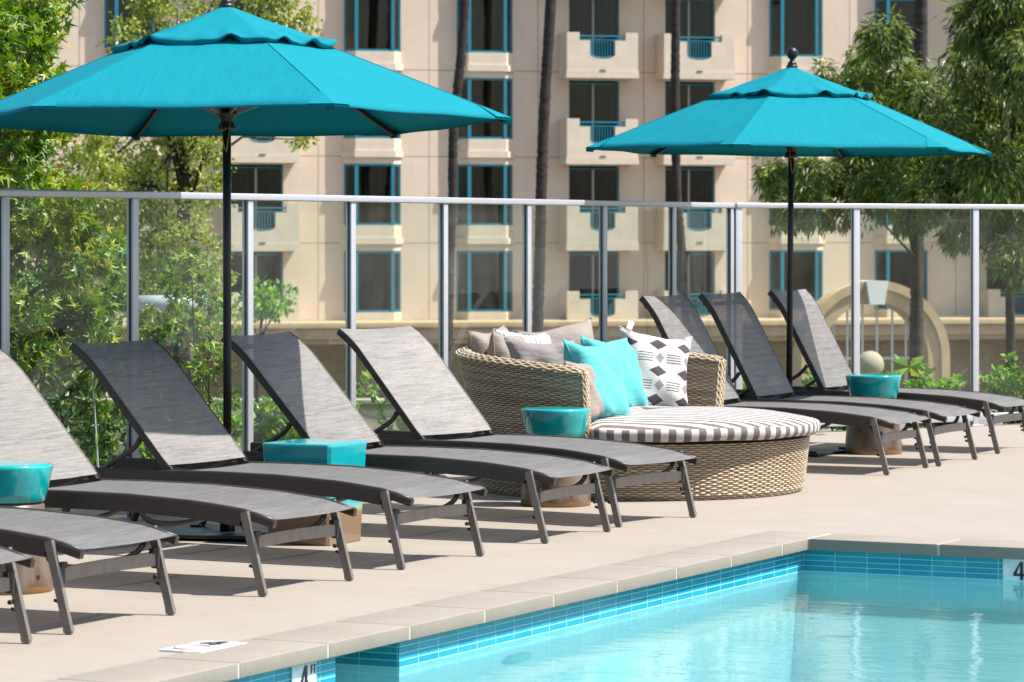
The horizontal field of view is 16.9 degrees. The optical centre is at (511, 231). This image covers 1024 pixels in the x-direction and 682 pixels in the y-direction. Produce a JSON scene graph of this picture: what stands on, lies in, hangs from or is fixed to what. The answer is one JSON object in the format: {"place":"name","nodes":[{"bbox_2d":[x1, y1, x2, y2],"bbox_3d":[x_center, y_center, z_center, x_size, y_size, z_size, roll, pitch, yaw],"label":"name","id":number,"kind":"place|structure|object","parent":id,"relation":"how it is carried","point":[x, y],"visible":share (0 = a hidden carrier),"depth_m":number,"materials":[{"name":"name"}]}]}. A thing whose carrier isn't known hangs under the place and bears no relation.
{"place":"outdoors","nodes":[
{"label":"outdoors","id":0,"kind":"place"},
{"bbox_2d":[111,473,430,517],"bbox_3d":[-2.616,1.605,13.931,5.256,0.390,40.574,0,0,35],"label":"planting bed","id":1,"kind":"object","parent":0,"point":[119,515],"depth_m":17.10,"materials":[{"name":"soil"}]},
{"bbox_2d":[10,353,144,509],"bbox_3d":[-3.225,1.133,15.332,1.130,1.262,6.220,0,0,23],"label":"hedge","id":2,"kind":"object","parent":1,"relation":"on","point":[103,437],"visible":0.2,"depth_m":17.52,"materials":[{"name":"green plant"}]},
{"bbox_2d":[80,341,98,466],"bbox_3d":[-2.015,0.970,16.602,0.124,0.881,0.047,0,0,0],"label":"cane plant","id":3,"kind":"object","parent":1,"relation":"on","point":[95,455],"visible":0.47,"depth_m":16.60,"materials":[{"name":"green plant"}]},
{"bbox_2d":[121,410,254,457],"bbox_3d":[-1.640,1.141,17.544,0.669,0.582,0.670,0,0,0],"label":"shrub","id":4,"kind":"object","parent":1,"relation":"on","point":[236,420],"visible":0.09,"depth_m":17.45,"materials":[{"name":"green plant"}]},
{"bbox_2d":[253,383,363,441],"bbox_3d":[-1.139,1.108,18.779,0.694,0.649,0.641,0,0,0],"label":"shrub","id":5,"kind":"object","parent":1,"relation":"on","point":[274,422],"visible":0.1,"depth_m":18.74,"materials":[{"name":"green plant"}]},
{"bbox_2d":[359,369,432,473],"bbox_3d":[-0.556,1.113,19.851,0.643,0.637,0.424,0,0,14],"label":"shrub","id":6,"kind":"object","parent":1,"relation":"on","point":[400,424],"visible":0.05,"depth_m":19.89,"materials":[{"name":"green plant"}]},
{"bbox_2d":[742,378,746,388],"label":"shrub","id":7,"kind":"object","parent":1,"relation":"on","point":[744,385],"depth_m":23.37,"materials":[{"name":"green plant"}]},
{"bbox_2d":[801,365,899,430],"bbox_3d":[2.361,1.172,23.695,0.671,0.520,0.561,0,0,-40],"label":"shrub","id":8,"kind":"object","parent":1,"relation":"on","point":[805,382],"visible":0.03,"depth_m":23.65,"materials":[{"name":"green plant"}]},
{"bbox_2d":[891,354,929,427],"bbox_3d":[2.830,1.141,24.599,0.268,0.539,0.254,0,0,-22],"label":"broad leaf plant","id":9,"kind":"object","parent":1,"relation":"on","point":[914,366],"visible":0.71,"depth_m":24.58,"materials":[{"name":"green plant"}]},
{"bbox_2d":[902,365,966,426],"bbox_3d":[2.977,1.188,24.262,0.497,0.490,0.673,0,0,0],"label":"shrub","id":10,"kind":"object","parent":1,"relation":"on","point":[952,382],"visible":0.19,"depth_m":24.19,"materials":[{"name":"green plant"}]},
{"bbox_2d":[979,351,1023,423],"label":"shrub","id":11,"kind":"object","parent":1,"relation":"on","point":[1011,386],"visible":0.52,"depth_m":24.52,"materials":[{"name":"green plant"}]},
{"bbox_2d":[0,424,1023,681],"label":"pool deck","id":12,"kind":"structure","parent":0,"point":[122,618],"depth_m":14.62,"materials":[{"name":"concrete"}]},
{"bbox_2d":[0,546,35,643],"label":"sun lounger","id":13,"kind":"object","parent":12,"relation":"on","point":[10,557],"visible":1,"depth_m":11.28,"materials":[{"name":"fabric"}]},
{"bbox_2d":[0,461,53,594],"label":"side table","id":14,"kind":"object","parent":12,"relation":"on","point":[24,484],"visible":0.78,"depth_m":12.83,"materials":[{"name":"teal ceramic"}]},
{"bbox_2d":[0,506,178,634],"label":"sun lounger","id":15,"kind":"object","parent":12,"relation":"on","point":[48,534],"visible":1,"depth_m":11.88,"materials":[{"name":"fabric"}]},
{"bbox_2d":[0,349,356,596],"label":"sun lounger","id":16,"kind":"object","parent":12,"relation":"on","point":[32,428],"visible":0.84,"depth_m":13.30,"materials":[{"name":"fabric"}]},
{"bbox_2d":[159,640,246,652],"bbox_3d":[-1.000,1.343,11.170,0.160,0.012,0.285,0,0,26],"label":"no diving marker","id":17,"kind":"object","parent":12,"relation":"on","point":[202,646],"visible":1,"depth_m":11.15,"materials":[{"name":"white tile"}]},
{"bbox_2d":[0,0,511,539],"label":"patio umbrella","id":18,"kind":"object","parent":12,"relation":"on","point":[226,70],"visible":0.9,"depth_m":15.01,"materials":[{"name":"teal fabric"}]},
{"bbox_2d":[62,339,487,569],"bbox_3d":[-1.073,0.913,14.462,1.878,0.887,0.663,0,0,29],"label":"sun lounger","id":19,"kind":"object","parent":12,"relation":"on","point":[174,421],"visible":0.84,"depth_m":14.47,"materials":[{"name":"fabric"}]},
{"bbox_2d":[263,439,366,545],"bbox_3d":[-0.856,1.131,14.971,0.340,0.437,0.340,0,0,26],"label":"square stool","id":20,"kind":"object","parent":12,"relation":"on","point":[335,452],"visible":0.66,"depth_m":14.86,"materials":[{"name":"teal ceramic"}]},
{"bbox_2d":[0,189,734,520],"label":"glass fence","id":21,"kind":"object","parent":12,"relation":"on","point":[132,197],"visible":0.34,"depth_m":18.02,"materials":[{"name":"silver metal"}]},
{"bbox_2d":[198,331,614,543],"bbox_3d":[-0.520,0.913,15.584,1.878,0.887,0.663,0,0,26],"label":"sun lounger","id":22,"kind":"object","parent":12,"relation":"on","point":[300,386],"visible":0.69,"depth_m":15.57,"materials":[{"name":"fabric"}]},
{"bbox_2d":[337,326,698,526],"bbox_3d":[-0.067,0.913,16.501,1.878,0.887,0.663,0,0,35],"label":"sun lounger","id":23,"kind":"object","parent":12,"relation":"on","point":[422,389],"visible":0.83,"depth_m":16.59,"materials":[{"name":"fabric"}]},
{"bbox_2d":[43,531,1023,681],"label":"pool coping","id":24,"kind":"object","parent":12,"relation":"on","point":[275,652],"visible":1,"depth_m":12.57,"materials":[{"name":"stone"}]},
{"bbox_2d":[238,534,959,677],"bbox_3d":[0.339,1.372,4.584,8.200,0.046,20.298,0,0,26],"label":"coping grout","id":25,"kind":"object","parent":24,"relation":"on","point":[938,549],"visible":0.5,"depth_m":13.30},
{"bbox_2d":[521,406,590,507],"bbox_3d":[0.215,1.109,17.000,0.346,0.481,0.346,0,0,0],"label":"side table","id":26,"kind":"object","parent":12,"relation":"on","point":[560,421],"visible":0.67,"depth_m":16.86,"materials":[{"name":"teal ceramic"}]},
{"bbox_2d":[455,346,820,500],"bbox_3d":[0.657,0.978,18.081,1.918,0.742,1.887,0,0,26],"label":"wicker daybed","id":27,"kind":"object","parent":12,"relation":"on","point":[739,453],"visible":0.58,"depth_m":17.40,"materials":[{"name":"wicker"}]},
{"bbox_2d":[467,325,508,354],"bbox_3d":[-0.104,0.701,18.260,0.156,0.385,0.373,-9,-1,32],"label":"back cushion","id":28,"kind":"object","parent":27,"relation":"on","point":[477,342],"visible":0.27,"depth_m":18.12,"materials":[{"name":"beige fabric"}]},
{"bbox_2d":[487,330,524,358],"bbox_3d":[-0.015,0.715,18.140,0.162,0.389,0.370,-7,-5,26],"label":"back cushion","id":29,"kind":"object","parent":27,"relation":"on","point":[497,347],"visible":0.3,"depth_m":18.01,"materials":[{"name":"beige fabric"}]},
{"bbox_2d":[493,328,550,343],"bbox_3d":[0.073,0.731,18.300,0.416,0.432,0.181,5,-13,-40],"label":"back cushion","id":30,"kind":"object","parent":27,"relation":"on","point":[543,338],"visible":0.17,"depth_m":18.29,"materials":[{"name":"white fabric"}]},
{"bbox_2d":[504,337,574,364],"bbox_3d":[0.147,0.733,17.741,0.383,0.374,0.206,3,-15,-16],"label":"back cushion","id":31,"kind":"object","parent":27,"relation":"on","point":[552,353],"visible":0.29,"depth_m":17.68,"materials":[{"name":"grey fabric"}]},
{"bbox_2d":[513,316,593,344],"bbox_3d":[0.281,0.735,18.481,0.464,0.514,0.230,-11,-11,-18],"label":"back cushion","id":32,"kind":"object","parent":27,"relation":"on","point":[584,328],"visible":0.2,"depth_m":18.46,"materials":[{"name":"beige fabric"}]},
{"bbox_2d":[563,361,603,419],"bbox_3d":[0.359,0.815,17.448,0.172,0.345,0.372,-15,-4,16],"label":"back cushion","id":33,"kind":"object","parent":27,"relation":"on","point":[597,406],"visible":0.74,"depth_m":17.36,"materials":[{"name":"beige fabric"}]},
{"bbox_2d":[562,338,630,420],"bbox_3d":[0.437,0.781,17.619,0.188,0.472,0.436,-23,-18,30],"label":"throw pillow","id":34,"kind":"object","parent":27,"relation":"on","point":[604,363],"visible":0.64,"depth_m":17.54,"materials":[{"name":"fabric"}]},
{"bbox_2d":[580,335,647,406],"bbox_3d":[0.542,0.776,18.222,0.194,0.471,0.436,-25,-17,35],"label":"throw pillow","id":35,"kind":"object","parent":27,"relation":"on","point":[633,383],"visible":0.38,"depth_m":18.20,"materials":[{"name":"fabric"}]},
{"bbox_2d":[619,320,692,406],"bbox_3d":[0.765,0.744,18.526,0.442,0.510,0.189,9,-17,-20],"label":"throw pillow","id":36,"kind":"object","parent":27,"relation":"on","point":[662,362],"visible":0.67,"depth_m":18.46,"materials":[{"name":"white fabric"}]},
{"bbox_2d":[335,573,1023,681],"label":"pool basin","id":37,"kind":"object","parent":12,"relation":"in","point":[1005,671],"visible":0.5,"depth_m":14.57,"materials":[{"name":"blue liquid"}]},
{"bbox_2d":[227,550,1002,681],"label":"waterline tile band","id":38,"kind":"object","parent":37,"relation":"attached to","point":[427,648],"visible":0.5,"depth_m":13.58,"materials":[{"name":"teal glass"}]},
{"bbox_2d":[291,662,315,681],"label":"depth marker","id":39,"kind":"object","parent":38,"relation":"attached to","point":[304,672],"visible":1,"depth_m":11.18,"materials":[{"name":"white tile"}]},
{"bbox_2d":[1003,559,1023,580],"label":"depth marker","id":40,"kind":"object","parent":38,"relation":"attached to","point":[1013,569],"visible":1,"depth_m":14.71,"materials":[{"name":"tile"}]},
{"bbox_2d":[639,294,931,474],"bbox_3d":[1.410,0.862,19.761,1.878,0.990,0.663,0,0,26],"label":"sun lounger","id":41,"kind":"object","parent":12,"relation":"on","point":[675,316],"visible":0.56,"depth_m":19.71,"materials":[{"name":"fabric"}]},
{"bbox_2d":[586,47,991,456],"bbox_3d":[1.696,0.114,21.002,2.552,2.472,2.210,1,0,-10],"label":"patio umbrella","id":42,"kind":"object","parent":12,"relation":"on","point":[791,111],"visible":0.92,"depth_m":20.55,"materials":[{"name":"teal fabric"}]},
{"bbox_2d":[698,291,980,465],"bbox_3d":[1.787,0.862,20.478,1.878,0.990,0.663,0,0,26],"label":"sun lounger","id":43,"kind":"object","parent":12,"relation":"on","point":[761,372],"visible":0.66,"depth_m":20.49,"materials":[{"name":"fabric"}]},
{"bbox_2d":[845,374,901,454],"bbox_3d":[2.197,1.109,20.950,0.346,0.481,0.346,0,0,33],"label":"ceramic stool","id":44,"kind":"object","parent":12,"relation":"on","point":[860,441],"visible":0.68,"depth_m":20.82,"materials":[{"name":"teal ceramic"}]},
{"bbox_2d":[734,203,1023,429],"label":"glass fence","id":45,"kind":"object","parent":12,"relation":"on","point":[974,293],"visible":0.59,"depth_m":23.29,"materials":[{"name":"silver metal"}]},
{"bbox_2d":[736,289,1023,453],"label":"sun lounger","id":46,"kind":"object","parent":12,"relation":"on","point":[827,365],"visible":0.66,"depth_m":21.58,"materials":[{"name":"fabric"}]},
{"bbox_2d":[10,0,1023,397],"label":"hotel building","id":47,"kind":"structure","parent":0,"point":[612,68],"depth_m":116.57,"materials":[{"name":"beige paint"}]},
{"bbox_2d":[104,0,161,55],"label":"bay window","id":48,"kind":"structure","parent":47,"relation":"in","point":[116,7],"depth_m":113.21,"materials":[{"name":"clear glass"}]},
{"bbox_2d":[103,163,163,250],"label":"bay window","id":49,"kind":"structure","parent":47,"relation":"in","point":[142,188],"depth_m":113.32,"materials":[{"name":"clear glass"}]},
{"bbox_2d":[105,251,162,321],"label":"bay window","id":50,"kind":"structure","parent":47,"relation":"in","point":[158,287],"depth_m":113.34,"materials":[{"name":"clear glass"}]},
{"bbox_2d":[105,136,164,162],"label":"bay window","id":51,"kind":"structure","parent":47,"relation":"in","point":[123,138],"depth_m":113.15,"materials":[{"name":"beige glass"}]},
{"bbox_2d":[231,254,281,318],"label":"balcony door","id":52,"kind":"structure","parent":47,"relation":"in","point":[268,265],"depth_m":114.85,"materials":[{"name":"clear glass"}]},
{"bbox_2d":[231,166,281,230],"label":"balcony door","id":53,"kind":"structure","parent":47,"relation":"in","point":[246,179],"depth_m":114.82,"materials":[{"name":"black glass"}]},
{"bbox_2d":[232,0,280,22],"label":"balcony door","id":54,"kind":"structure","parent":47,"relation":"in","point":[237,2],"depth_m":114.74,"materials":[{"name":"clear glass"}]},
{"bbox_2d":[251,136,272,142],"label":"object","id":55,"kind":"structure","parent":47,"relation":"in","point":[260,136],"depth_m":114.85,"materials":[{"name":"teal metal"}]},
{"bbox_2d":[343,251,400,320],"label":"bay window","id":56,"kind":"structure","parent":47,"relation":"in","point":[378,273],"depth_m":115.24,"materials":[{"name":"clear glass"}]},
{"bbox_2d":[341,164,402,250],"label":"bay window","id":57,"kind":"structure","parent":47,"relation":"in","point":[378,225],"depth_m":115.21,"materials":[{"name":"black glass"}]},
{"bbox_2d":[341,134,402,163],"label":"bay window","id":58,"kind":"structure","parent":47,"relation":"in","point":[357,149],"depth_m":115.16,"materials":[{"name":"beige concrete"}]},
{"bbox_2d":[344,0,402,72],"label":"bay window","id":59,"kind":"structure","parent":47,"relation":"in","point":[372,28],"depth_m":115.21,"materials":[{"name":"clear glass"}]},
{"bbox_2d":[456,251,512,319],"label":"bay window","id":60,"kind":"structure","parent":47,"relation":"in","point":[484,278],"depth_m":116.15,"materials":[{"name":"grey glass"}]},
{"bbox_2d":[454,0,514,78],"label":"bay window","id":61,"kind":"structure","parent":47,"relation":"in","point":[489,52],"depth_m":116.15,"materials":[{"name":"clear glass"}]},
{"bbox_2d":[455,164,514,250],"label":"bay window","id":62,"kind":"structure","parent":47,"relation":"in","point":[479,227],"depth_m":116.12,"materials":[{"name":"black glass"}]},
{"bbox_2d":[457,78,514,164],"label":"bay window","id":63,"kind":"structure","parent":47,"relation":"in","point":[490,142],"depth_m":116.12,"materials":[{"name":"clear glass"}]},
{"bbox_2d":[569,253,617,316],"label":"balcony door","id":64,"kind":"structure","parent":47,"relation":"in","point":[583,267],"depth_m":117.57,"materials":[{"name":"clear glass"}]},
{"bbox_2d":[569,168,617,230],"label":"balcony door","id":65,"kind":"structure","parent":47,"relation":"in","point":[584,183],"depth_m":117.63,"materials":[{"name":"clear glass"}]},
{"bbox_2d":[569,82,617,143],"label":"balcony door","id":66,"kind":"structure","parent":47,"relation":"in","point":[587,101],"depth_m":117.63,"materials":[{"name":"black glass"}]},
{"bbox_2d":[569,0,617,58],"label":"balcony door","id":67,"kind":"structure","parent":47,"relation":"in","point":[586,17],"depth_m":117.63,"materials":[{"name":"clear glass"}]},
{"bbox_2d":[665,253,713,316],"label":"balcony door","id":68,"kind":"structure","parent":47,"relation":"in","point":[700,266],"depth_m":118.52,"materials":[{"name":"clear glass"}]},
{"bbox_2d":[665,168,713,230],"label":"balcony door","id":69,"kind":"structure","parent":47,"relation":"in","point":[697,184],"depth_m":118.49,"materials":[{"name":"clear glass"}]},
{"bbox_2d":[665,83,713,115],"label":"balcony door","id":70,"kind":"structure","parent":47,"relation":"in","point":[690,94],"depth_m":118.41,"materials":[{"name":"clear glass"}]},
{"bbox_2d":[665,0,713,59],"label":"balcony door","id":71,"kind":"structure","parent":47,"relation":"in","point":[696,16],"depth_m":118.49,"materials":[{"name":"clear glass"}]},
{"bbox_2d":[767,0,822,76],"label":"bay window","id":72,"kind":"structure","parent":47,"relation":"in","point":[798,24],"depth_m":118.81,"materials":[{"name":"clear glass"}]},
{"bbox_2d":[769,250,822,317],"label":"bay window","id":73,"kind":"structure","parent":47,"relation":"in","point":[807,264],"depth_m":118.84,"materials":[{"name":"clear glass"}]},
{"bbox_2d":[767,169,824,249],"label":"bay window","id":74,"kind":"structure","parent":47,"relation":"in","point":[775,243],"depth_m":118.78,"materials":[{"name":"beige concrete"}]},
{"bbox_2d":[767,157,824,165],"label":"bay window","id":75,"kind":"structure","parent":47,"relation":"in","point":[771,159],"depth_m":118.75,"materials":[{"name":"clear glass"}]},
{"bbox_2d":[874,250,927,316],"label":"bay window","id":76,"kind":"structure","parent":47,"relation":"in","point":[890,265],"depth_m":119.72,"materials":[{"name":"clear glass"}]},
{"bbox_2d":[872,176,929,249],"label":"bay window","id":77,"kind":"structure","parent":47,"relation":"in","point":[882,239],"depth_m":119.66,"materials":[{"name":"beige concrete"}]},
{"bbox_2d":[875,0,928,82],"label":"bay window","id":78,"kind":"structure","parent":47,"relation":"in","point":[907,7],"depth_m":119.74,"materials":[{"name":"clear glass"}]},
{"bbox_2d":[987,253,1023,314],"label":"balcony door","id":79,"kind":"structure","parent":47,"relation":"in","point":[996,285],"depth_m":121.22,"materials":[{"name":"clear glass"}]},
{"bbox_2d":[299,316,1021,432],"bbox_3d":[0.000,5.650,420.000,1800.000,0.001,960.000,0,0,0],"label":"ground","id":80,"kind":"structure","parent":0,"point":[903,425],"depth_m":108.05,"materials":[{"name":"concrete"}]},
{"bbox_2d":[0,0,126,466],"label":"sweetgum tree","id":81,"kind":"object","parent":80,"relation":"on","point":[56,241],"visible":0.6,"depth_m":18.97,"materials":[{"name":"green plant"}]},
{"bbox_2d":[116,242,241,455],"bbox_3d":[-2.089,2.859,21.972,0.879,5.587,0.969,0,0,-44],"label":"young sweetgum tree","id":82,"kind":"object","parent":80,"relation":"on","point":[203,340],"visible":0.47,"depth_m":21.91,"materials":[{"name":"green plant"}]},
{"bbox_2d":[448,0,469,371],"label":"palm tree","id":83,"kind":"object","parent":80,"relation":"on","point":[457,90],"visible":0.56,"depth_m":103.88,"materials":[{"name":"brown plant"}]},
{"bbox_2d":[532,0,555,331],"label":"palm tree","id":84,"kind":"object","parent":80,"relation":"on","point":[540,221],"visible":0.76,"depth_m":102.86,"materials":[{"name":"brown plant"}]},
{"bbox_2d":[670,0,689,298],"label":"palm tree","id":85,"kind":"object","parent":80,"relation":"on","point":[676,159],"visible":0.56,"depth_m":104.88,"materials":[{"name":"brown plant"}]},
{"bbox_2d":[909,0,927,427],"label":"palm tree","id":86,"kind":"object","parent":80,"relation":"on","point":[920,22],"visible":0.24,"depth_m":85.89,"materials":[{"name":"brown plant"}]},
{"bbox_2d":[335,571,1023,681],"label":"pool water","id":87,"kind":"structure","parent":0,"point":[848,595],"depth_m":13.56,"materials":[{"name":"blue liquid"}]},
{"bbox_2d":[793,280,949,430],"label":"entrance arch","id":88,"kind":"structure","parent":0,"point":[834,305],"depth_m":91.69,"materials":[{"name":"beige stone"}]},
{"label":"lawn","id":89,"kind":"structure","parent":0,"visible":0},
{"bbox_2d":[139,295,206,381],"bbox_3d":[-3.564,3.159,36.060,0.730,4.981,0.185,0,0,-9],"label":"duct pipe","id":90,"kind":"object","parent":89,"relation":"on","point":[157,300],"visible":0.2,"depth_m":35.98,"materials":[{"name":"galvanised silver metal"}]},
{"bbox_2d":[47,0,323,370],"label":"bushy tree","id":91,"kind":"object","parent":89,"relation":"on","point":[180,237],"visible":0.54,"depth_m":55.65,"materials":[{"name":"green plant"}]},
{"bbox_2d":[209,272,298,441],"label":"shrub","id":92,"kind":"object","parent":89,"relation":"on","point":[284,304],"visible":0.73,"depth_m":61.82,"materials":[{"name":"green plant"}]},
{"bbox_2d":[46,398,470,510],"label":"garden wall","id":93,"kind":"structure","parent":89,"relation":"on","point":[368,412],"depth_m":63.83,"materials":[{"name":"grey concrete"}]},
{"bbox_2d":[253,407,276,441],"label":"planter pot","id":94,"kind":"object","parent":89,"relation":"on","point":[259,435],"visible":0.18,"depth_m":51.86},
{"bbox_2d":[750,2,960,427],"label":"willowy tree","id":95,"kind":"object","parent":89,"relation":"on","point":[870,179],"visible":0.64,"depth_m":49.36,"materials":[{"name":"green plant"}]},
{"bbox_2d":[860,351,883,373],"bbox_3d":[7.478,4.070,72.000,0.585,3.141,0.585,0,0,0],"label":"stone ball","id":96,"kind":"object","parent":89,"relation":"on","point":[871,362],"visible":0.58,"depth_m":71.78,"materials":[{"name":"beige stone"}]},
{"bbox_2d":[883,0,1023,423],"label":"willowy tree","id":97,"kind":"object","parent":89,"relation":"on","point":[1001,231],"visible":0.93,"depth_m":46.57,"materials":[{"name":"green plant"}]}
]}

